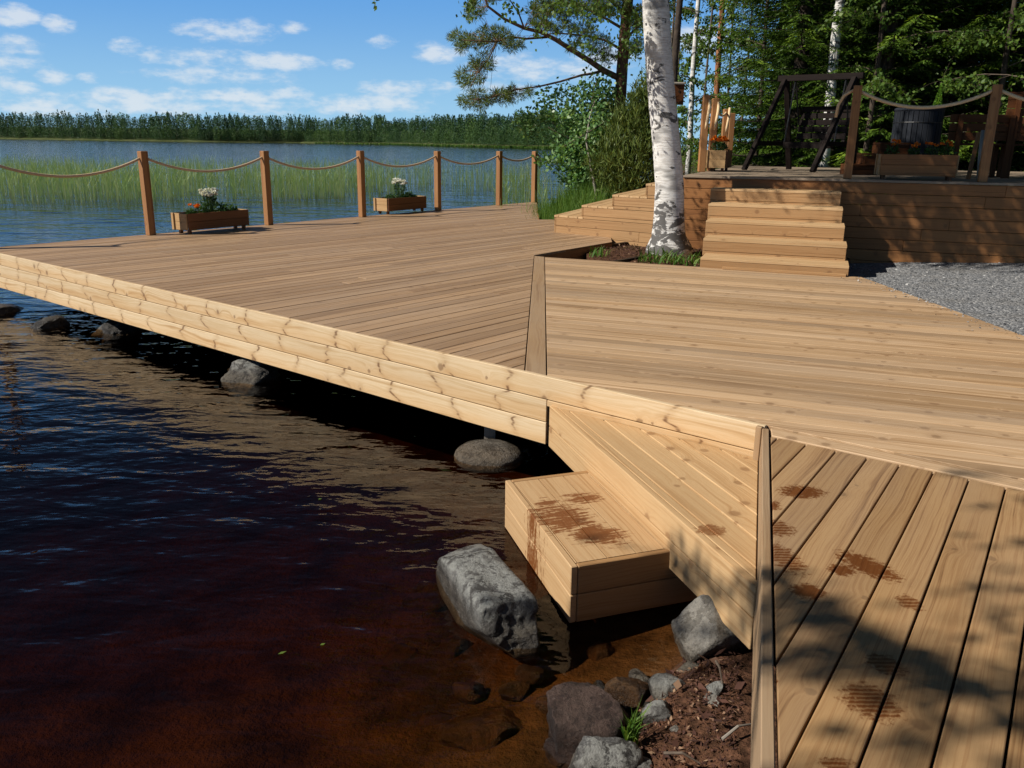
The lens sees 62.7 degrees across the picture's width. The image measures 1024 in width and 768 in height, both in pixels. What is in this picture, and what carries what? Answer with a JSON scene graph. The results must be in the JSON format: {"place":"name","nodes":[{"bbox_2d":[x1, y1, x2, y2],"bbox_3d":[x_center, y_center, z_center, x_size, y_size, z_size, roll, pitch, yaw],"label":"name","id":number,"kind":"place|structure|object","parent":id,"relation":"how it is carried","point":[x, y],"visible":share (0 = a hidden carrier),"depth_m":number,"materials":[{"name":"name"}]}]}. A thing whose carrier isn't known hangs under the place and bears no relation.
{"place":"outdoors","nodes":[
{"label":"outdoors","id":0,"kind":"place"},
{"bbox_2d":[0,127,550,150],"bbox_3d":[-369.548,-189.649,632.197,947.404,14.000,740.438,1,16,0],"label":"shore","id":1,"kind":"structure","parent":0,"point":[181,140],"depth_m":590.71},
{"bbox_2d":[0,105,612,145],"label":"forest","id":2,"kind":"object","parent":1,"relation":"on","point":[474,130],"visible":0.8,"depth_m":586.03,"materials":[{"name":"green plant"}]},
{"bbox_2d":[0,139,707,379],"bbox_3d":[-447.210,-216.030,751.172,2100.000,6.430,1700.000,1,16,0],"label":"lake water","id":3,"kind":"structure","parent":0,"point":[248,151],"depth_m":43.65,"materials":[{"name":"liquid"}]},
{"bbox_2d":[0,303,29,327],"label":"rock","id":4,"kind":"object","parent":3,"relation":"on","point":[12,315],"visible":0.98,"depth_m":9.08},
{"bbox_2d":[30,315,69,345],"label":"rock","id":5,"kind":"object","parent":3,"relation":"in","point":[57,327],"visible":1,"depth_m":8.34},
{"bbox_2d":[90,319,113,339],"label":"rock","id":6,"kind":"object","parent":3,"relation":"in","point":[97,333],"visible":0.2,"depth_m":8.29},
{"bbox_2d":[102,321,143,352],"bbox_3d":[-3.858,-0.476,8.317,0.391,0.333,0.362,-11,20,-35],"label":"rock","id":7,"kind":"object","parent":3,"relation":"in","point":[118,336],"visible":0.85,"depth_m":8.20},
{"bbox_2d":[221,358,281,409],"bbox_3d":[-2.077,-0.003,6.701,0.444,0.408,0.419,1,16,0],"label":"rock","id":8,"kind":"object","parent":3,"relation":"in","point":[248,384],"visible":0.95,"depth_m":6.58,"materials":[{"name":"stone"}]},
{"bbox_2d":[227,367,287,378],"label":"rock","id":9,"kind":"object","parent":3,"relation":"in","point":[282,372],"visible":0.07,"depth_m":7.07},
{"bbox_2d":[0,152,576,212],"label":"reed bed","id":10,"kind":"object","parent":3,"relation":"in","point":[291,181],"visible":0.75,"depth_m":29.57,"materials":[{"name":"plant"}]},
{"bbox_2d":[315,142,555,148],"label":"reeds","id":11,"kind":"object","parent":3,"relation":"on","point":[509,146],"visible":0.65,"depth_m":404.33,"materials":[{"name":"green plant"}]},
{"bbox_2d":[436,544,539,658],"bbox_3d":[-0.118,0.868,3.446,0.249,0.282,0.746,-5,17,-20],"label":"rock","id":12,"kind":"object","parent":3,"relation":"in","point":[488,596],"visible":1,"depth_m":3.22,"materials":[{"name":"stone"}]},
{"bbox_2d":[454,439,522,473],"bbox_3d":[-0.141,0.436,5.093,0.424,0.172,0.363,1,16,0],"label":"rock","id":13,"kind":"object","parent":3,"relation":"on","point":[490,456],"visible":1,"depth_m":4.97,"materials":[{"name":"stone"}]},
{"bbox_2d":[0,0,787,145],"label":"sky","id":14,"kind":"structure","parent":0,"point":[324,59],"materials":[{"name":"blue"}]},
{"bbox_2d":[0,152,1019,767],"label":"ground","id":15,"kind":"structure","parent":0,"point":[186,554],"depth_m":4.50,"materials":[{"name":"soil"}]},
{"bbox_2d":[371,712,390,723],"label":"rock","id":16,"kind":"object","parent":15,"relation":"on","point":[378,717],"visible":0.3,"depth_m":3.14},
{"bbox_2d":[401,580,447,611],"bbox_3d":[-0.391,1.087,4.094,0.302,0.209,0.244,-9,19,-31],"label":"rock","id":17,"kind":"object","parent":15,"relation":"on","point":[424,595],"visible":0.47,"depth_m":4.04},
{"bbox_2d":[439,634,473,658],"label":"rock","id":18,"kind":"object","parent":15,"relation":"on","point":[453,646],"visible":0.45,"depth_m":3.56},
{"bbox_2d":[452,681,486,704],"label":"rock","id":19,"kind":"object","parent":15,"relation":"on","point":[471,693],"visible":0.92,"depth_m":3.12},
{"bbox_2d":[437,705,523,751],"bbox_3d":[-0.071,1.254,2.923,0.358,0.227,0.290,-5,17,-19],"label":"rock","id":20,"kind":"object","parent":15,"relation":"on","point":[485,729],"visible":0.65,"depth_m":2.86,"materials":[{"name":"stone"}]},
{"bbox_2d":[0,202,1023,480],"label":"lakeside deck","id":21,"kind":"structure","parent":15,"relation":"on","point":[436,312],"depth_m":6.11,"materials":[{"name":"brown wood"}]},
{"bbox_2d":[171,209,248,233],"bbox_3d":[-4.229,-2.302,11.863,0.317,0.280,1.108,11,19,31],"label":"planter box","id":22,"kind":"object","parent":21,"relation":"on","point":[181,221],"visible":0.91,"depth_m":11.63,"materials":[{"name":"brown wood"}]},
{"bbox_2d":[197,201,208,212],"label":"green plant","id":23,"kind":"object","parent":22,"relation":"in","point":[201,208],"visible":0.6,"depth_m":11.69,"materials":[{"name":"green plant"}]},
{"bbox_2d":[198,187,220,211],"bbox_3d":[-4.229,-2.542,11.765,0.294,0.416,0.282,-10,19,-32],"label":"daisy plant","id":24,"kind":"object","parent":22,"relation":"in","point":[206,194],"visible":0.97,"depth_m":11.72,"materials":[{"name":"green plant"}]},
{"bbox_2d":[0,151,540,234],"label":"rope fence","id":25,"kind":"object","parent":21,"relation":"on","point":[143,159],"visible":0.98,"depth_m":12.76,"materials":[{"name":"brown wood"}]},
{"bbox_2d":[373,196,425,213],"bbox_3d":[-2.031,-3.290,15.406,0.327,0.280,1.138,11,19,32],"label":"planter box","id":26,"kind":"object","parent":21,"relation":"on","point":[380,204],"visible":0.94,"depth_m":15.12,"materials":[{"name":"brown wood"}]},
{"bbox_2d":[391,178,407,197],"bbox_3d":[-2.053,-3.546,15.321,0.328,0.441,0.326,1,16,0],"label":"daisy plant","id":27,"kind":"object","parent":26,"relation":"in","point":[398,181],"visible":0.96,"depth_m":15.27,"materials":[{"name":"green plant"}]},
{"bbox_2d":[549,406,772,648],"bbox_3d":[0.832,0.489,3.868,0.678,0.240,2.070,-4,17,-16],"label":"landing","id":28,"kind":"object","parent":21,"relation":"attached to","point":[691,507],"visible":0.87,"depth_m":3.57,"materials":[{"name":"brown wood"}]},
{"bbox_2d":[505,471,696,622],"bbox_3d":[0.378,0.681,3.785,0.597,0.247,0.926,-4,17,-16],"label":"swim step","id":29,"kind":"object","parent":28,"relation":"attached to","point":[589,545],"visible":0.81,"depth_m":3.47,"materials":[{"name":"brown wood"}]},
{"bbox_2d":[700,187,848,276],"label":"staircase","id":30,"kind":"structure","parent":21,"relation":"on","point":[721,247],"depth_m":9.36,"materials":[{"name":"brown wood"}]},
{"bbox_2d":[498,681,530,701],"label":"rock","id":31,"kind":"object","parent":15,"relation":"on","point":[515,691],"visible":0.98,"depth_m":3.08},
{"bbox_2d":[514,664,544,684],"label":"rock","id":32,"kind":"object","parent":15,"relation":"on","point":[529,674],"visible":0.98,"depth_m":3.13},
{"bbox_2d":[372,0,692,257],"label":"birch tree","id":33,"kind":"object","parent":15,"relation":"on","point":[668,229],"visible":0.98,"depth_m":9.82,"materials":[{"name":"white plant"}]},
{"bbox_2d":[674,82,685,104],"bbox_3d":[2.933,-5.121,14.794,0.200,0.385,0.193,1,16,0],"label":"nest box","id":34,"kind":"object","parent":33,"relation":"attached to","point":[679,90],"visible":0.78,"depth_m":14.74,"materials":[{"name":"brown wood"}]},
{"bbox_2d":[535,695,547,713],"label":"rock","id":35,"kind":"object","parent":15,"relation":"on","point":[541,704],"visible":0.38,"depth_m":2.88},
{"bbox_2d":[537,620,561,642],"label":"rock","id":36,"kind":"object","parent":15,"relation":"on","point":[548,630],"visible":0.41,"depth_m":3.55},
{"bbox_2d":[548,651,561,662],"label":"rock","id":37,"kind":"object","parent":15,"relation":"on","point":[555,656],"visible":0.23,"depth_m":3.33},
{"bbox_2d":[544,737,566,766],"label":"rock","id":38,"kind":"object","parent":15,"relation":"on","point":[554,759],"visible":0.58,"depth_m":2.60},
{"bbox_2d":[445,0,676,116],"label":"pine tree","id":39,"kind":"object","parent":15,"relation":"on","point":[509,93],"visible":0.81,"depth_m":15.54,"materials":[{"name":"green plant"}]},
{"bbox_2d":[511,63,628,199],"bbox_3d":[1.196,-4.607,16.119,2.452,3.009,1.852,1,16,0],"label":"alder shrub","id":40,"kind":"object","parent":15,"relation":"on","point":[571,178],"visible":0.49,"depth_m":15.80,"materials":[{"name":"green plant"}]},
{"bbox_2d":[544,71,622,196],"bbox_3d":[1.328,-4.168,15.024,1.290,2.664,1.355,9,18,28],"label":"birch sapling","id":41,"kind":"object","parent":15,"relation":"on","point":[585,117],"visible":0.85,"depth_m":14.94,"materials":[{"name":"plant"}]},
{"bbox_2d":[546,681,628,767],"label":"rock","id":42,"kind":"object","parent":15,"relation":"on","point":[577,712],"visible":0.68,"depth_m":2.60,"materials":[{"name":"stone"}]},
{"bbox_2d":[525,176,654,220],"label":"shore grass","id":43,"kind":"structure","parent":15,"relation":"on","point":[567,203],"depth_m":15.15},
{"bbox_2d":[592,680,604,688],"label":"rock","id":44,"kind":"object","parent":15,"relation":"on","point":[600,683],"visible":0.25,"depth_m":2.94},
{"bbox_2d":[584,641,614,660],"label":"rock","id":45,"kind":"object","parent":15,"relation":"on","point":[597,651],"visible":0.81,"depth_m":3.27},
{"bbox_2d":[568,736,642,767],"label":"rock","id":46,"kind":"object","parent":15,"relation":"on","point":[603,752],"visible":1,"depth_m":2.43,"materials":[{"name":"stone"}]},
{"bbox_2d":[554,177,684,246],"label":"side steps","id":47,"kind":"structure","parent":15,"relation":"on","point":[587,219],"depth_m":11.64,"materials":[{"name":"brown wood"}]},
{"bbox_2d":[604,676,648,711],"bbox_3d":[0.393,1.067,2.873,0.147,0.164,0.132,7,17,20],"label":"rock","id":48,"kind":"object","parent":15,"relation":"on","point":[627,693],"visible":0.63,"depth_m":2.81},
{"bbox_2d":[610,695,652,744],"bbox_3d":[0.356,1.010,2.504,0.140,0.128,0.145,1,16,0],"label":"grass tuft","id":49,"kind":"object","parent":15,"relation":"on","point":[632,731],"visible":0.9,"depth_m":2.50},
{"bbox_2d":[580,66,693,219],"bbox_3d":[2.326,-4.215,14.957,2.256,2.829,1.635,-11,20,-35],"label":"juniper bush","id":50,"kind":"object","parent":15,"relation":"on","point":[628,134],"visible":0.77,"depth_m":14.51,"materials":[{"name":"green plant"}]},
{"bbox_2d":[628,668,649,682],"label":"rock","id":51,"kind":"object","parent":15,"relation":"on","point":[638,674],"visible":0.6,"depth_m":2.97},
{"bbox_2d":[587,243,701,265],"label":"pit litter","id":52,"kind":"object","parent":15,"relation":"on","point":[694,253],"visible":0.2,"depth_m":10.48,"materials":[{"name":"brown plant"}]},
{"bbox_2d":[637,756,652,767],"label":"rock","id":53,"kind":"object","parent":15,"relation":"on","point":[646,762],"visible":0.59,"depth_m":2.43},
{"bbox_2d":[589,245,700,265],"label":"pit weeds","id":54,"kind":"object","parent":15,"relation":"on","point":[675,259],"visible":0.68,"depth_m":9.85,"materials":[{"name":"green plant"}]},
{"bbox_2d":[606,31,686,118],"bbox_3d":[4.690,-12.373,28.910,2.844,11.673,2.872,1,16,0],"label":"leafy tree","id":55,"kind":"object","parent":15,"relation":"on","point":[635,56],"visible":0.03,"depth_m":29.27,"materials":[{"name":"plant"}]},
{"bbox_2d":[640,700,671,724],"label":"rock","id":56,"kind":"object","parent":15,"relation":"on","point":[659,710],"visible":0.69,"depth_m":2.62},
{"bbox_2d":[648,673,685,700],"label":"rock","id":57,"kind":"object","parent":15,"relation":"on","point":[659,684],"visible":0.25,"depth_m":2.78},
{"bbox_2d":[672,0,682,81],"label":"pine tree","id":58,"kind":"object","parent":15,"relation":"on","point":[677,31],"visible":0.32,"depth_m":14.74,"materials":[{"name":"plant"}]},
{"bbox_2d":[633,0,721,172],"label":"leafy tree","id":59,"kind":"object","parent":15,"relation":"on","point":[696,97],"visible":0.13,"depth_m":25.06,"materials":[{"name":"plant"}]},
{"bbox_2d":[622,648,743,767],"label":"bark litter","id":60,"kind":"object","parent":15,"relation":"on","point":[701,716],"visible":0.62,"depth_m":2.58,"materials":[{"name":"brown plant"}]},
{"bbox_2d":[664,751,699,763],"bbox_3d":[0.476,1.039,2.348,0.105,0.028,0.010,8,18,24],"label":"twig","id":61,"kind":"object","parent":60,"relation":"on","point":[676,753],"visible":1,"depth_m":2.35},
{"bbox_2d":[721,723,750,740],"bbox_3d":[0.660,1.010,2.459,0.123,0.029,0.009,-9,19,-31],"label":"twig","id":62,"kind":"object","parent":60,"relation":"on","point":[726,735],"visible":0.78,"depth_m":2.44,"materials":[{"name":"grey wood"}]},
{"bbox_2d":[676,660,698,672],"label":"rock","id":63,"kind":"object","parent":15,"relation":"on","point":[686,665],"visible":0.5,"depth_m":2.97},
{"bbox_2d":[670,0,711,157],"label":"leafy tree","id":64,"kind":"object","parent":15,"relation":"on","point":[680,58],"visible":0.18,"depth_m":31.76,"materials":[{"name":"plant"}]},
{"bbox_2d":[638,647,744,761],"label":"fallen leaves","id":65,"kind":"object","parent":15,"relation":"on","point":[677,684],"visible":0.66,"depth_m":2.72,"materials":[{"name":"brown plant"}]},
{"bbox_2d":[641,0,756,174],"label":"birch tree","id":66,"kind":"object","parent":15,"relation":"on","point":[691,141],"visible":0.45,"depth_m":20.08,"materials":[{"name":"green plant"}]},
{"bbox_2d":[671,594,747,662],"bbox_3d":[0.742,0.957,3.099,0.287,0.343,0.240,-3,16,-13],"label":"rock","id":67,"kind":"object","parent":15,"relation":"on","point":[699,626],"visible":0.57,"depth_m":3.02,"materials":[{"name":"stone"}]},
{"bbox_2d":[677,0,745,165],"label":"leafy tree","id":68,"kind":"object","parent":15,"relation":"on","point":[711,18],"visible":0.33,"depth_m":28.02,"materials":[{"name":"plant"}]},
{"bbox_2d":[703,693,721,706],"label":"rock","id":69,"kind":"object","parent":15,"relation":"on","point":[713,697],"visible":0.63,"depth_m":2.65,"materials":[{"name":"stone"}]},
{"bbox_2d":[706,681,723,695],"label":"rock","id":70,"kind":"object","parent":15,"relation":"on","point":[716,688],"visible":0.79,"depth_m":2.71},
{"bbox_2d":[679,0,755,135],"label":"pine tree","id":71,"kind":"object","parent":15,"relation":"on","point":[717,65],"visible":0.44,"depth_m":23.20,"materials":[{"name":"green plant"}]},
{"bbox_2d":[684,0,759,164],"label":"leafy tree","id":72,"kind":"object","parent":15,"relation":"on","point":[729,60],"visible":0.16,"depth_m":29.05,"materials":[{"name":"plant"}]},
{"bbox_2d":[696,0,778,164],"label":"leafy tree","id":73,"kind":"object","parent":15,"relation":"on","point":[725,85],"visible":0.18,"depth_m":27.96,"materials":[{"name":"plant"}]},
{"bbox_2d":[718,0,822,165],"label":"spruce tree","id":74,"kind":"object","parent":15,"relation":"on","point":[767,45],"visible":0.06,"depth_m":28.68,"materials":[{"name":"green plant"}]},
{"bbox_2d":[691,0,864,164],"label":"leafy tree","id":75,"kind":"object","parent":15,"relation":"on","point":[728,41],"visible":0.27,"depth_m":19.27,"materials":[{"name":"plant"}]},
{"bbox_2d":[690,0,910,180],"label":"spruce tree","id":76,"kind":"object","parent":15,"relation":"on","point":[802,63],"visible":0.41,"depth_m":17.58,"materials":[{"name":"green plant"}]},
{"bbox_2d":[819,0,844,166],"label":"birch tree","id":77,"kind":"object","parent":15,"relation":"on","point":[835,41],"visible":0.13,"depth_m":16.40,"materials":[{"name":"white plant"}]},
{"bbox_2d":[748,0,934,166],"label":"spruce tree","id":78,"kind":"object","parent":15,"relation":"on","point":[778,116],"visible":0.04,"depth_m":20.91,"materials":[{"name":"green plant"}]},
{"bbox_2d":[683,166,1023,262],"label":"terrace","id":79,"kind":"structure","parent":15,"relation":"on","point":[986,199],"depth_m":10.12,"materials":[{"name":"brown wood"}]},
{"bbox_2d":[697,95,735,171],"bbox_3d":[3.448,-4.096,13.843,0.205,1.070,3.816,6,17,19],"label":"chair","id":80,"kind":"object","parent":79,"relation":"on","point":[727,116],"visible":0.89,"depth_m":12.53,"materials":[{"name":"brown wood"}]},
{"bbox_2d":[706,150,731,170],"bbox_3d":[3.157,-3.418,12.845,0.327,0.310,0.698,6,17,19],"label":"planter box","id":81,"kind":"object","parent":79,"relation":"on","point":[722,159],"visible":0.81,"depth_m":12.55,"materials":[{"name":"brown wood"}]},
{"bbox_2d":[710,135,725,149],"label":"marigold plant","id":82,"kind":"object","parent":81,"relation":"in","point":[720,140],"visible":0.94,"depth_m":12.57,"materials":[{"name":"green plant"}]},
{"bbox_2d":[741,72,864,171],"bbox_3d":[4.715,-4.146,13.377,1.565,1.476,1.310,14,20,38],"label":"garden swing","id":83,"kind":"object","parent":79,"relation":"on","point":[822,145],"visible":0.85,"depth_m":13.44,"materials":[{"name":"brown wood"}]},
{"bbox_2d":[840,142,910,174],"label":"tub steps","id":84,"kind":"structure","parent":79,"relation":"on","point":[864,164],"depth_m":11.92,"materials":[{"name":"brown wood"}]},
{"bbox_2d":[874,154,959,180],"bbox_3d":[4.952,-2.656,10.286,0.918,0.300,0.307,6,17,16],"label":"planter box","id":85,"kind":"object","parent":79,"relation":"on","point":[946,166],"visible":0.98,"depth_m":10.15,"materials":[{"name":"brown wood"}]},
{"bbox_2d":[883,138,900,153],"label":"marigold plant","id":86,"kind":"object","parent":85,"relation":"in","point":[893,151],"visible":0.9,"depth_m":10.31,"materials":[{"name":"green plant"}]},
{"bbox_2d":[907,142,921,154],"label":"marigold plant","id":87,"kind":"object","parent":85,"relation":"in","point":[916,148],"visible":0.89,"depth_m":10.20,"materials":[{"name":"green plant"}]},
{"bbox_2d":[923,141,939,154],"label":"marigold plant","id":88,"kind":"object","parent":85,"relation":"in","point":[927,151],"visible":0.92,"depth_m":10.16,"materials":[{"name":"green plant"}]},
{"bbox_2d":[937,140,958,154],"bbox_3d":[5.244,-2.819,10.114,0.209,0.256,0.212,-8,18,-27],"label":"marigold plant","id":89,"kind":"object","parent":85,"relation":"in","point":[946,151],"visible":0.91,"depth_m":10.10,"materials":[{"name":"green plant"}]},
{"bbox_2d":[890,107,945,154],"bbox_3d":[6.261,-3.777,13.041,0.723,0.970,0.723,1,16,0],"label":"hot tub","id":90,"kind":"object","parent":79,"relation":"on","point":[914,126],"visible":0.58,"depth_m":12.72,"materials":[{"name":"black wood"}]},
{"bbox_2d":[834,84,1023,181],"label":"rope fence","id":91,"kind":"object","parent":79,"relation":"on","point":[996,91],"visible":0.98,"depth_m":9.74,"materials":[{"name":"brown wood"}]},
{"bbox_2d":[966,132,980,178],"bbox_3d":[5.909,-2.925,10.754,0.054,0.583,0.414,11,19,33],"label":"leaning batten","id":92,"kind":"object","parent":79,"relation":"on","point":[973,156],"visible":0.93,"depth_m":10.74,"materials":[{"name":"brown wood"}]},
{"bbox_2d":[938,114,1022,178],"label":"plank bench","id":93,"kind":"object","parent":79,"relation":"on","point":[967,126],"visible":0.68,"depth_m":11.11,"materials":[{"name":"brown wood"}]},
{"bbox_2d":[976,130,984,179],"bbox_3d":[5.858,-2.855,10.497,0.060,0.617,0.368,6,17,19],"label":"birch pole","id":94,"kind":"object","parent":79,"relation":"on","point":[981,143],"visible":0.5,"depth_m":10.50,"materials":[{"name":"grey wood"}]},
{"bbox_2d":[996,92,1023,178],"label":"plank bench","id":95,"kind":"object","parent":79,"relation":"on","point":[1017,105],"visible":0.67,"depth_m":11.00,"materials":[{"name":"brown wood"}]},
{"bbox_2d":[731,0,983,164],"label":"spruce tree","id":96,"kind":"object","parent":15,"relation":"on","point":[815,99],"visible":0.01,"depth_m":23.26,"materials":[{"name":"green plant"}]},
{"bbox_2d":[750,425,1023,767],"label":"foreground deck","id":97,"kind":"structure","parent":15,"relation":"on","point":[863,538],"depth_m":2.37,"materials":[{"name":"brown wood"}]},
{"bbox_2d":[776,0,1011,206],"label":"spruce tree","id":98,"kind":"object","parent":15,"relation":"on","point":[893,28],"visible":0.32,"depth_m":16.33,"materials":[{"name":"green plant"}]},
{"bbox_2d":[809,1,1010,167],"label":"spruce tree","id":99,"kind":"object","parent":15,"relation":"on","point":[963,61],"visible":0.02,"depth_m":21.09,"materials":[{"name":"green plant"}]},
{"bbox_2d":[801,0,1023,185],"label":"spruce tree","id":100,"kind":"object","parent":15,"relation":"on","point":[948,64],"visible":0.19,"depth_m":16.94,"materials":[{"name":"green plant"}]},
{"bbox_2d":[804,0,1023,204],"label":"leafy tree","id":101,"kind":"object","parent":15,"relation":"on","point":[876,85],"visible":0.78,"depth_m":15.56,"materials":[{"name":"plant"}]},
{"bbox_2d":[850,4,991,140],"bbox_3d":[8.447,-9.354,17.262,3.111,11.182,3.468,1,16,0],"label":"leafy tree","id":102,"kind":"object","parent":15,"relation":"on","point":[978,10],"visible":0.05,"depth_m":17.30,"materials":[{"name":"plant"}]},
{"bbox_2d":[841,239,1023,337],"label":"gravel yard","id":103,"kind":"structure","parent":15,"relation":"on","point":[981,310],"depth_m":8.41,"materials":[{"name":"gravel"}]},
{"bbox_2d":[933,83,942,136],"bbox_3d":[7.170,-4.239,14.364,0.358,1.712,0.358,1,16,0],"label":"sapling","id":104,"kind":"object","parent":15,"relation":"on","point":[939,94],"visible":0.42,"depth_m":14.17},
{"bbox_2d":[903,0,1023,169],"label":"leafy tree","id":105,"kind":"object","parent":15,"relation":"on","point":[993,37],"visible":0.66,"depth_m":15.17,"materials":[{"name":"plant"}]},
{"bbox_2d":[912,3,1023,99],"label":"leafy tree","id":106,"kind":"object","parent":15,"relation":"on","point":[974,76],"visible":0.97,"depth_m":14.89,"materials":[{"name":"plant"}]},
{"bbox_2d":[958,2,985,167],"bbox_3d":[10.746,-11.798,17.976,3.051,15.282,2.786,1,16,0],"label":"pine tree","id":107,"kind":"object","parent":15,"relation":"on","point":[961,165],"visible":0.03,"depth_m":19.17,"materials":[{"name":"green plant"}]},
{"bbox_2d":[945,0,1023,196],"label":"spruce tree","id":108,"kind":"object","parent":15,"relation":"on","point":[1020,155],"visible":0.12,"depth_m":17.36,"materials":[{"name":"green plant"}]},
{"bbox_2d":[968,0,1023,168],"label":"spruce tree","id":109,"kind":"object","parent":15,"relation":"on","point":[1008,87],"visible":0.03,"depth_m":21.24,"materials":[{"name":"green plant"}]},
{"bbox_2d":[620,165,1015,209],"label":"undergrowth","id":110,"kind":"object","parent":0,"point":[871,193],"depth_m":15.79,"materials":[{"name":"green plant"}]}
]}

